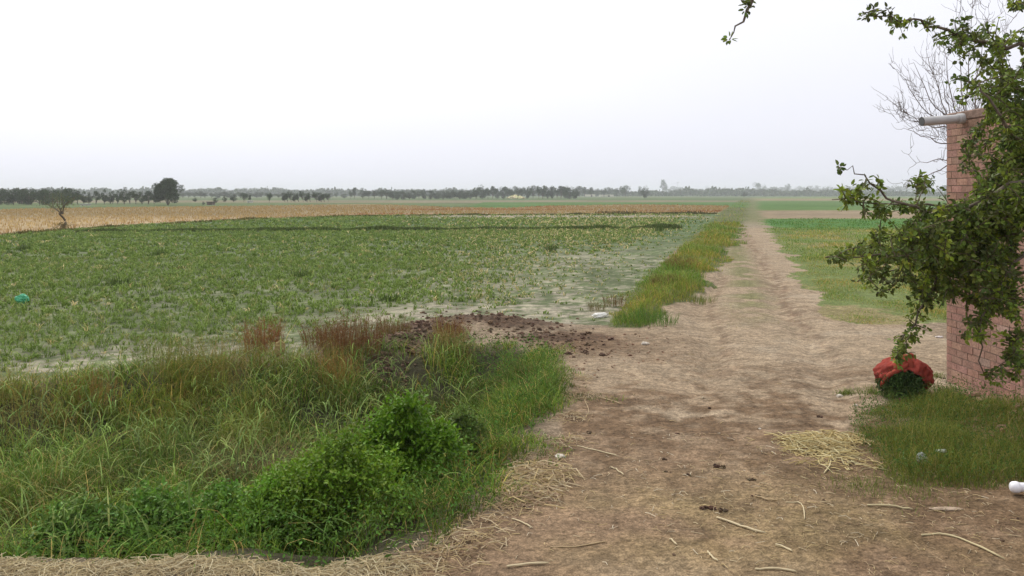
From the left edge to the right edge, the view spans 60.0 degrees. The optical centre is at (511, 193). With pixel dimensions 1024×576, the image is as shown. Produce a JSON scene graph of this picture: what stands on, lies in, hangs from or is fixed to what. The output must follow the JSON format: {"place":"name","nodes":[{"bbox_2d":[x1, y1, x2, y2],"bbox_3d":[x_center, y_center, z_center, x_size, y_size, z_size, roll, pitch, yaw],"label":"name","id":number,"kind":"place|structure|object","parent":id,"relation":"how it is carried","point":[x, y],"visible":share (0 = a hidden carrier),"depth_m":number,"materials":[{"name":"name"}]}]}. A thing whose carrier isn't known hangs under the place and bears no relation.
{"place":"outdoors","nodes":[
{"label":"outdoors","id":0,"kind":"place"},
{"bbox_2d":[0,341,567,575],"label":"ditch","id":1,"kind":"object","parent":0,"point":[417,370],"visible":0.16,"depth_m":10.70,"materials":[{"name":"green plant"}]},
{"bbox_2d":[12,389,66,453],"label":"reed","id":2,"kind":"object","parent":1,"relation":"on","point":[41,402],"visible":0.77,"depth_m":9.63,"materials":[{"name":"green plant"}]},
{"bbox_2d":[0,358,79,443],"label":"weed clump","id":3,"kind":"object","parent":1,"relation":"on","point":[17,401],"visible":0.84,"depth_m":10.08,"materials":[{"name":"green plant"}]},
{"bbox_2d":[0,456,126,537],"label":"grass clump","id":4,"kind":"object","parent":1,"relation":"on","point":[38,506],"visible":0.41,"depth_m":8.09,"materials":[{"name":"green plant"}]},
{"bbox_2d":[14,484,127,558],"bbox_3d":[-3.349,2.587,6.834,0.876,0.655,0.627,0,0,0],"label":"weed","id":5,"kind":"object","parent":1,"relation":"on","point":[88,509],"visible":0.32,"depth_m":6.75,"materials":[{"name":"green plant"}]},
{"bbox_2d":[61,377,120,436],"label":"reed","id":6,"kind":"object","parent":1,"relation":"on","point":[90,405],"visible":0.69,"depth_m":10.12,"materials":[{"name":"green plant"}]},
{"bbox_2d":[62,361,128,415],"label":"weed clump","id":7,"kind":"object","parent":1,"relation":"on","point":[100,386],"visible":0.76,"depth_m":10.76,"materials":[{"name":"green plant"}]},
{"bbox_2d":[56,473,216,560],"bbox_3d":[-2.840,2.532,6.812,1.202,0.711,0.894,0,0,-32],"label":"weed","id":8,"kind":"object","parent":1,"relation":"on","point":[155,499],"visible":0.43,"depth_m":6.73,"materials":[{"name":"green plant"}]},
{"bbox_2d":[116,427,163,478],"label":"reed","id":9,"kind":"object","parent":1,"relation":"on","point":[140,451],"visible":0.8,"depth_m":8.79,"materials":[{"name":"green plant"}]},
{"bbox_2d":[119,324,214,392],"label":"weed clump","id":10,"kind":"object","parent":1,"relation":"on","point":[175,356],"visible":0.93,"depth_m":11.46,"materials":[{"name":"green plant"}]},
{"bbox_2d":[155,435,211,488],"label":"reed","id":11,"kind":"object","parent":1,"relation":"on","point":[193,459],"visible":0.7,"depth_m":8.42,"materials":[{"name":"green plant"}]},
{"bbox_2d":[161,477,251,549],"bbox_3d":[-2.303,2.554,6.872,0.782,0.707,0.713,0,0,0],"label":"weed","id":12,"kind":"object","parent":1,"relation":"on","point":[223,485],"visible":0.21,"depth_m":6.78,"materials":[{"name":"green plant"}]},
{"bbox_2d":[193,440,225,496],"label":"reed","id":13,"kind":"object","parent":1,"relation":"on","point":[208,448],"visible":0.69,"depth_m":8.25,"materials":[{"name":"green plant"}]},
{"bbox_2d":[176,325,269,397],"bbox_3d":[-3.800,2.217,11.689,1.320,0.880,1.253,0,0,0],"label":"weed clump","id":14,"kind":"object","parent":1,"relation":"on","point":[220,368],"visible":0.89,"depth_m":11.64,"materials":[{"name":"green plant"}]},
{"bbox_2d":[153,424,327,492],"bbox_3d":[-2.765,2.773,9.016,2.316,0.412,2.269,0,0,42],"label":"grass clump","id":15,"kind":"object","parent":1,"relation":"on","point":[259,464],"visible":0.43,"depth_m":9.15,"materials":[{"name":"green plant"}]},
{"bbox_2d":[210,426,274,489],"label":"reed","id":16,"kind":"object","parent":1,"relation":"on","point":[236,451],"visible":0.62,"depth_m":8.08,"materials":[{"name":"green plant"}]},
{"bbox_2d":[244,365,290,405],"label":"reed","id":17,"kind":"object","parent":1,"relation":"on","point":[278,383],"visible":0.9,"depth_m":11.09,"materials":[{"name":"green plant"}]},
{"bbox_2d":[193,463,343,555],"bbox_3d":[-1.840,2.476,6.644,1.175,0.832,0.843,0,0,0],"label":"shrub","id":18,"kind":"object","parent":1,"relation":"on","point":[261,497],"visible":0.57,"depth_m":6.56,"materials":[{"name":"green plant"}]},
{"bbox_2d":[309,400,355,438],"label":"reed","id":19,"kind":"object","parent":1,"relation":"on","point":[326,409],"visible":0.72,"depth_m":10.38,"materials":[{"name":"green plant"}]},
{"bbox_2d":[247,414,428,555],"bbox_3d":[-1.340,2.253,6.874,1.439,1.076,1.093,0,0,0],"label":"shrub","id":20,"kind":"object","parent":1,"relation":"on","point":[325,475],"visible":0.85,"depth_m":6.69,"materials":[{"name":"green plant"}]},
{"bbox_2d":[313,342,364,388],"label":"weed clump","id":21,"kind":"object","parent":1,"relation":"on","point":[337,362],"visible":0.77,"depth_m":11.69,"materials":[{"name":"green plant"}]},
{"bbox_2d":[304,304,390,360],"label":"weed clump","id":22,"kind":"object","parent":1,"relation":"on","point":[343,338],"visible":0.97,"depth_m":12.58,"materials":[{"name":"brown plant"}]},
{"bbox_2d":[352,376,379,417],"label":"reed","id":23,"kind":"object","parent":1,"relation":"on","point":[366,391],"visible":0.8,"depth_m":11.10,"materials":[{"name":"green plant"}]},
{"bbox_2d":[376,356,396,385],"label":"reed","id":24,"kind":"object","parent":1,"relation":"on","point":[394,376],"visible":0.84,"depth_m":11.91,"materials":[{"name":"green plant"}]},
{"bbox_2d":[345,387,475,508],"bbox_3d":[-0.886,2.173,7.655,1.156,1.069,1.000,0,0,0],"label":"shrub","id":25,"kind":"object","parent":1,"relation":"on","point":[406,422],"visible":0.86,"depth_m":7.48,"materials":[{"name":"green plant"}]},
{"bbox_2d":[424,365,459,403],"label":"reed","id":26,"kind":"object","parent":1,"relation":"on","point":[437,383],"visible":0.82,"depth_m":11.58,"materials":[{"name":"green plant"}]},
{"bbox_2d":[427,320,476,363],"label":"weed clump","id":27,"kind":"object","parent":1,"relation":"on","point":[447,337],"visible":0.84,"depth_m":12.85,"materials":[{"name":"green plant"}]},
{"bbox_2d":[449,402,492,464],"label":"shrub","id":28,"kind":"object","parent":1,"relation":"on","point":[459,418],"visible":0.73,"depth_m":8.14,"materials":[{"name":"green plant"}]},
{"bbox_2d":[471,364,567,416],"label":"grass clump","id":29,"kind":"object","parent":1,"relation":"on","point":[543,389],"visible":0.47,"depth_m":10.26,"materials":[{"name":"green plant"}]},
{"bbox_2d":[0,310,623,573],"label":"ditch grass","id":30,"kind":"structure","parent":0,"point":[506,413],"depth_m":9.38,"materials":[{"name":"green plant"}]},
{"bbox_2d":[274,340,284,356],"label":"dry leaf","id":31,"kind":"object","parent":30,"relation":"on","point":[278,343],"visible":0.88,"depth_m":11.62,"materials":[{"name":"beige plant"}]},
{"bbox_2d":[0,212,718,381],"bbox_3d":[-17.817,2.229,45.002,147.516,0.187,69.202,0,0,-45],"label":"crop field","id":32,"kind":"structure","parent":0,"point":[565,311],"depth_m":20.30,"materials":[{"name":"green plant"}]},
{"bbox_2d":[14,294,29,303],"bbox_3d":[-10.120,2.166,18.305,0.290,0.218,0.211,0,0,0],"label":"plastic bag","id":33,"kind":"object","parent":32,"relation":"on","point":[21,297],"visible":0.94,"depth_m":18.24,"materials":[{"name":"green plastic"}]},
{"bbox_2d":[17,242,30,250],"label":"weed clump","id":34,"kind":"object","parent":32,"relation":"on","point":[22,246],"visible":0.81,"depth_m":35.83,"materials":[{"name":"green plant"}]},
{"bbox_2d":[105,274,130,285],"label":"weed clump","id":35,"kind":"object","parent":32,"relation":"on","point":[114,281],"visible":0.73,"depth_m":22.21,"materials":[{"name":"green plant"}]},
{"bbox_2d":[230,315,288,354],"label":"weed clump","id":36,"kind":"object","parent":32,"relation":"on","point":[273,334],"visible":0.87,"depth_m":12.72,"materials":[{"name":"brown plant"}]},
{"bbox_2d":[290,268,310,277],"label":"weed clump","id":37,"kind":"object","parent":32,"relation":"on","point":[301,275],"visible":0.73,"depth_m":24.45,"materials":[{"name":"green plant"}]},
{"bbox_2d":[295,318,348,348],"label":"weed clump","id":38,"kind":"object","parent":32,"relation":"on","point":[307,337],"visible":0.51,"depth_m":13.07,"materials":[{"name":"brown plant"}]},
{"bbox_2d":[1,210,716,234],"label":"bund weeds","id":39,"kind":"object","parent":32,"relation":"on","point":[415,228],"visible":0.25,"depth_m":56.42,"materials":[{"name":"green plant"}]},
{"bbox_2d":[378,293,400,301],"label":"weed clump","id":40,"kind":"object","parent":32,"relation":"on","point":[385,297],"visible":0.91,"depth_m":19.00,"materials":[{"name":"green plant"}]},
{"bbox_2d":[544,243,556,250],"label":"weed clump","id":41,"kind":"object","parent":32,"relation":"on","point":[551,248],"visible":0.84,"depth_m":35.35,"materials":[{"name":"green plant"}]},
{"bbox_2d":[586,301,607,310],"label":"weed clump","id":42,"kind":"object","parent":32,"relation":"on","point":[596,307],"visible":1,"depth_m":17.40,"materials":[{"name":"green plant"}]},
{"bbox_2d":[592,312,608,317],"bbox_3d":[1.646,2.265,16.500,0.340,0.114,0.206,0,0,0],"label":"plastic bag","id":43,"kind":"object","parent":32,"relation":"on","point":[600,315],"visible":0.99,"depth_m":16.44,"materials":[{"name":"white plastic"}]},
{"bbox_2d":[601,291,627,306],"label":"weed clump","id":44,"kind":"object","parent":32,"relation":"on","point":[614,299],"visible":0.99,"depth_m":18.20,"materials":[{"name":"green plant"}]},
{"bbox_2d":[0,204,728,234],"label":"wheat field","id":45,"kind":"structure","parent":0,"point":[154,220],"depth_m":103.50,"materials":[{"name":"plant"}]},
{"bbox_2d":[36,193,79,228],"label":"sapling","id":46,"kind":"object","parent":45,"relation":"on","point":[60,213],"visible":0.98,"depth_m":58.90,"materials":[{"name":"green plant"}]},
{"bbox_2d":[0,195,946,575],"bbox_3d":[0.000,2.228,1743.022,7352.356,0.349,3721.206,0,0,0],"label":"ground","id":47,"kind":"structure","parent":0,"point":[872,307],"depth_m":27.68,"materials":[{"name":"green plant"}]},
{"bbox_2d":[0,189,17,204],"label":"tree","id":48,"kind":"object","parent":47,"relation":"on","point":[6,202],"visible":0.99,"depth_m":188.25,"materials":[{"name":"green plant"}]},
{"bbox_2d":[3,189,21,204],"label":"tree","id":49,"kind":"object","parent":47,"relation":"on","point":[15,199],"visible":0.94,"depth_m":188.50,"materials":[{"name":"green plant"}]},
{"bbox_2d":[17,187,37,204],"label":"tree","id":50,"kind":"object","parent":47,"relation":"on","point":[28,200],"visible":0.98,"depth_m":187.87,"materials":[{"name":"green plant"}]},
{"bbox_2d":[33,189,49,204],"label":"tree","id":51,"kind":"object","parent":47,"relation":"on","point":[45,191],"visible":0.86,"depth_m":186.99,"materials":[{"name":"green plant"}]},
{"bbox_2d":[41,187,56,204],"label":"tree","id":52,"kind":"object","parent":47,"relation":"on","point":[49,195],"visible":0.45,"depth_m":192.97,"materials":[{"name":"green plant"}]},
{"bbox_2d":[55,188,75,204],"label":"tree","id":53,"kind":"object","parent":47,"relation":"on","point":[66,191],"visible":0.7,"depth_m":187.45,"materials":[{"name":"green plant"}]},
{"bbox_2d":[80,191,86,203],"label":"tree","id":54,"kind":"object","parent":47,"relation":"on","point":[82,197],"visible":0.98,"depth_m":194.62,"materials":[{"name":"green plant"}]},
{"bbox_2d":[86,192,93,203],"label":"tree","id":55,"kind":"object","parent":47,"relation":"on","point":[90,199],"visible":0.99,"depth_m":196.39,"materials":[{"name":"green plant"}]},
{"bbox_2d":[93,191,100,202],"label":"tree","id":56,"kind":"object","parent":47,"relation":"on","point":[95,194],"visible":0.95,"depth_m":201.04,"materials":[{"name":"green plant"}]},
{"bbox_2d":[118,187,130,203],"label":"tree","id":57,"kind":"object","parent":47,"relation":"on","point":[121,197],"visible":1,"depth_m":193.87,"materials":[{"name":"green plant"}]},
{"bbox_2d":[130,191,142,201],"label":"tree","id":58,"kind":"object","parent":47,"relation":"on","point":[134,195],"visible":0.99,"depth_m":194.57,"materials":[{"name":"green plant"}]},
{"bbox_2d":[138,191,147,203],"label":"tree","id":59,"kind":"object","parent":47,"relation":"on","point":[142,199],"visible":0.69,"depth_m":199.06,"materials":[{"name":"green plant"}]},
{"bbox_2d":[143,190,153,203],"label":"tree","id":60,"kind":"object","parent":47,"relation":"on","point":[149,196],"visible":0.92,"depth_m":194.61,"materials":[{"name":"green plant"}]},
{"bbox_2d":[151,177,184,204],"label":"tree","id":61,"kind":"object","parent":47,"relation":"on","point":[167,189],"visible":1,"depth_m":180.92,"materials":[{"name":"green plant"}]},
{"bbox_2d":[374,312,413,335],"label":"weed clump","id":62,"kind":"object","parent":47,"relation":"on","point":[392,330],"visible":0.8,"depth_m":14.04,"materials":[{"name":"brown plant"}]},
{"bbox_2d":[397,190,408,198],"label":"tree","id":63,"kind":"object","parent":47,"relation":"on","point":[403,193],"visible":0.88,"depth_m":375.48,"materials":[{"name":"green plant"}]},
{"bbox_2d":[435,191,450,198],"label":"tree","id":64,"kind":"object","parent":47,"relation":"on","point":[445,194],"visible":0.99,"depth_m":379.42,"materials":[{"name":"green plant"}]},
{"bbox_2d":[429,313,471,339],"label":"weed clump","id":65,"kind":"object","parent":47,"relation":"on","point":[457,326],"visible":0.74,"depth_m":13.93,"materials":[{"name":"brown plant"}]},
{"bbox_2d":[452,191,465,198],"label":"tree","id":66,"kind":"object","parent":47,"relation":"on","point":[458,195],"visible":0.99,"depth_m":387.76,"materials":[{"name":"green plant"}]},
{"bbox_2d":[0,186,946,195],"bbox_3d":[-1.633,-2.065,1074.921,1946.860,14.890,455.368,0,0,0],"label":"woods","id":67,"kind":"object","parent":47,"relation":"on","point":[711,191],"visible":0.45,"depth_m":879.99,"materials":[{"name":"green plant"}]},
{"bbox_2d":[478,185,487,198],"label":"tree","id":68,"kind":"object","parent":47,"relation":"on","point":[482,194],"visible":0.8,"depth_m":429.94,"materials":[{"name":"green plant"}]},
{"bbox_2d":[503,186,511,196],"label":"tree","id":69,"kind":"object","parent":47,"relation":"on","point":[507,191],"visible":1,"depth_m":421.36,"materials":[{"name":"green plant"}]},
{"bbox_2d":[507,195,524,198],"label":"straw heap","id":70,"kind":"object","parent":47,"relation":"on","point":[515,197],"visible":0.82,"depth_m":422.10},
{"bbox_2d":[512,186,522,196],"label":"tree","id":71,"kind":"object","parent":47,"relation":"on","point":[518,189],"visible":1,"depth_m":415.34,"materials":[{"name":"green plant"}]},
{"bbox_2d":[331,303,708,499],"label":"clods","id":72,"kind":"object","parent":47,"relation":"on","point":[420,323],"visible":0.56,"depth_m":13.28,"materials":[{"name":"brown soil"}]},
{"bbox_2d":[526,185,536,195],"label":"tree","id":73,"kind":"object","parent":47,"relation":"on","point":[531,189],"visible":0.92,"depth_m":423.80,"materials":[{"name":"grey plant"}]},
{"bbox_2d":[538,185,548,198],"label":"tree","id":74,"kind":"object","parent":47,"relation":"on","point":[544,189],"visible":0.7,"depth_m":420.62,"materials":[{"name":"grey plant"}]},
{"bbox_2d":[561,187,573,198],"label":"tree","id":75,"kind":"object","parent":47,"relation":"on","point":[569,196],"visible":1,"depth_m":407.96,"materials":[{"name":"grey plant"}]},
{"bbox_2d":[619,185,630,196],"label":"tree","id":76,"kind":"object","parent":47,"relation":"on","point":[625,188],"visible":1,"depth_m":706.86,"materials":[{"name":"grey plant"}]},
{"bbox_2d":[641,186,649,197],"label":"tree","id":77,"kind":"object","parent":47,"relation":"on","point":[646,192],"visible":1,"depth_m":489.65,"materials":[{"name":"grey plant"}]},
{"bbox_2d":[660,180,667,190],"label":"tree","id":78,"kind":"object","parent":47,"relation":"on","point":[663,187],"visible":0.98,"depth_m":1446.94,"materials":[{"name":"grey plant"}]},
{"bbox_2d":[649,271,681,284],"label":"weed clump","id":79,"kind":"object","parent":47,"relation":"on","point":[654,279],"visible":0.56,"depth_m":21.25,"materials":[{"name":"green plant"}]},
{"bbox_2d":[608,200,751,327],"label":"verge grass","id":80,"kind":"structure","parent":47,"relation":"on","point":[700,249],"depth_m":24.74,"materials":[{"name":"green plant"}]},
{"bbox_2d":[664,255,698,269],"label":"weed clump","id":81,"kind":"object","parent":47,"relation":"on","point":[677,260],"visible":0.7,"depth_m":25.94,"materials":[{"name":"green plant"}]},
{"bbox_2d":[918,105,1023,401],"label":"brick building","id":82,"kind":"structure","parent":47,"relation":"on","point":[962,358],"depth_m":10.29,"materials":[{"name":"brick"}]},
{"bbox_2d":[0,0,1023,191],"label":"sky","id":83,"kind":"structure","parent":0,"point":[369,95],"materials":[{"name":"white"}]},
{"bbox_2d":[401,198,1023,575],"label":"dirt track","id":84,"kind":"structure","parent":0,"point":[810,357],"depth_m":7.56,"materials":[{"name":"brown soil"}]},
{"bbox_2d":[0,341,1023,575],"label":"straw litter","id":85,"kind":"object","parent":84,"relation":"on","point":[125,567],"visible":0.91,"depth_m":5.51,"materials":[{"name":"beige plant"}]},
{"bbox_2d":[507,562,548,566],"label":"straw stalk","id":86,"kind":"object","parent":84,"relation":"on","point":[527,563],"visible":1,"depth_m":5.45,"materials":[{"name":"beige plant"}]},
{"bbox_2d":[482,459,586,510],"bbox_3d":[0.200,2.281,7.026,0.884,0.152,1.243,0,0,0],"label":"straw pile","id":87,"kind":"object","parent":84,"relation":"on","point":[537,472],"visible":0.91,"depth_m":6.97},
{"bbox_2d":[550,541,606,547],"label":"straw stalk","id":88,"kind":"object","parent":84,"relation":"on","point":[578,545],"visible":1,"depth_m":5.75,"materials":[{"name":"beige plant"}]},
{"bbox_2d":[577,445,617,455],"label":"straw stalk","id":89,"kind":"object","parent":84,"relation":"on","point":[598,450],"visible":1,"depth_m":7.89,"materials":[{"name":"beige plant"}]},
{"bbox_2d":[612,304,681,326],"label":"grass clump","id":90,"kind":"object","parent":84,"relation":"on","point":[641,315],"visible":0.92,"depth_m":15.71,"materials":[{"name":"green plant"}]},
{"bbox_2d":[672,287,717,304],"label":"grass clump","id":91,"kind":"object","parent":84,"relation":"on","point":[700,299],"visible":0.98,"depth_m":19.17,"materials":[{"name":"green plant"}]},
{"bbox_2d":[699,505,716,509],"bbox_3d":[1.429,2.287,6.452,0.137,0.040,0.050,0,0,4],"label":"clod","id":92,"kind":"object","parent":84,"relation":"on","point":[707,507],"visible":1,"depth_m":6.44,"materials":[{"name":"brown soil"}]},
{"bbox_2d":[716,516,765,532],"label":"straw stalk","id":93,"kind":"object","parent":84,"relation":"on","point":[739,525],"visible":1,"depth_m":6.11,"materials":[{"name":"beige plant"}]},
{"bbox_2d":[755,567,796,571],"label":"straw stalk","id":94,"kind":"object","parent":84,"relation":"on","point":[774,568],"visible":1,"depth_m":5.42,"materials":[{"name":"beige plant"}]},
{"bbox_2d":[581,301,1018,568],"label":"pebbles","id":95,"kind":"object","parent":84,"relation":"on","point":[674,554],"visible":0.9,"depth_m":6.65,"materials":[{"name":"brown stone"}]},
{"bbox_2d":[764,429,885,472],"bbox_3d":[2.866,2.277,7.967,1.058,0.150,1.303,0,0,0],"label":"straw pile","id":96,"kind":"object","parent":84,"relation":"on","point":[819,441],"visible":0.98,"depth_m":7.99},
{"bbox_2d":[721,0,1023,387],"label":"leafy tree","id":97,"kind":"object","parent":84,"relation":"on","point":[940,246],"visible":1,"depth_m":5.03,"materials":[{"name":"green plant"}]},
{"bbox_2d":[867,504,912,508],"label":"straw stalk","id":98,"kind":"object","parent":84,"relation":"on","point":[889,505],"visible":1,"depth_m":6.50,"materials":[{"name":"beige plant"}]},
{"bbox_2d":[873,353,941,399],"bbox_3d":[4.433,2.078,9.989,0.748,0.555,0.757,0,0,0],"label":"fodder bundle","id":99,"kind":"object","parent":84,"relation":"on","point":[887,374],"visible":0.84,"depth_m":9.88,"materials":[{"name":"red fabric"}]},
{"bbox_2d":[797,371,1023,517],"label":"yard grass","id":100,"kind":"structure","parent":84,"relation":"on","point":[929,439],"depth_m":7.95,"materials":[{"name":"green plant"}]},
{"bbox_2d":[929,507,962,510],"bbox_3d":[3.157,2.289,6.448,0.245,0.018,0.070,0,0,0],"label":"paper scrap","id":101,"kind":"object","parent":84,"relation":"on","point":[948,508],"visible":1,"depth_m":6.43,"materials":[{"name":"beige paper"}]},
{"bbox_2d":[874,0,1019,188],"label":"bare tree","id":102,"kind":"object","parent":84,"relation":"on","point":[945,97],"visible":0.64,"depth_m":12.24,"materials":[{"name":"brown plant"}]},
{"bbox_2d":[895,391,1023,441],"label":"rubble","id":103,"kind":"object","parent":84,"relation":"on","point":[972,394],"visible":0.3,"depth_m":8.69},
{"bbox_2d":[921,533,1004,558],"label":"straw stalk","id":104,"kind":"object","parent":84,"relation":"on","point":[975,544],"visible":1,"depth_m":5.84,"materials":[{"name":"beige plant"}]},
{"bbox_2d":[1009,481,1023,492],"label":"white pipe","id":105,"kind":"object","parent":84,"relation":"on","point":[1016,487],"visible":1,"depth_m":6.72,"materials":[{"name":"plastic"}]},
{"bbox_2d":[719,236,791,337],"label":"track grass","id":106,"kind":"structure","parent":0,"point":[747,284],"depth_m":25.13,"materials":[{"name":"green plant"}]},
{"bbox_2d":[742,197,946,228],"bbox_3d":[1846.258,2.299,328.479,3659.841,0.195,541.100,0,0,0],"label":"green field","id":107,"kind":"structure","parent":0,"point":[784,208],"depth_m":121.93,"materials":[{"name":"green plant"}]},
{"bbox_2d":[761,217,946,323],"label":"field grass","id":108,"kind":"structure","parent":0,"point":[822,254],"depth_m":34.44,"materials":[{"name":"green plant"}]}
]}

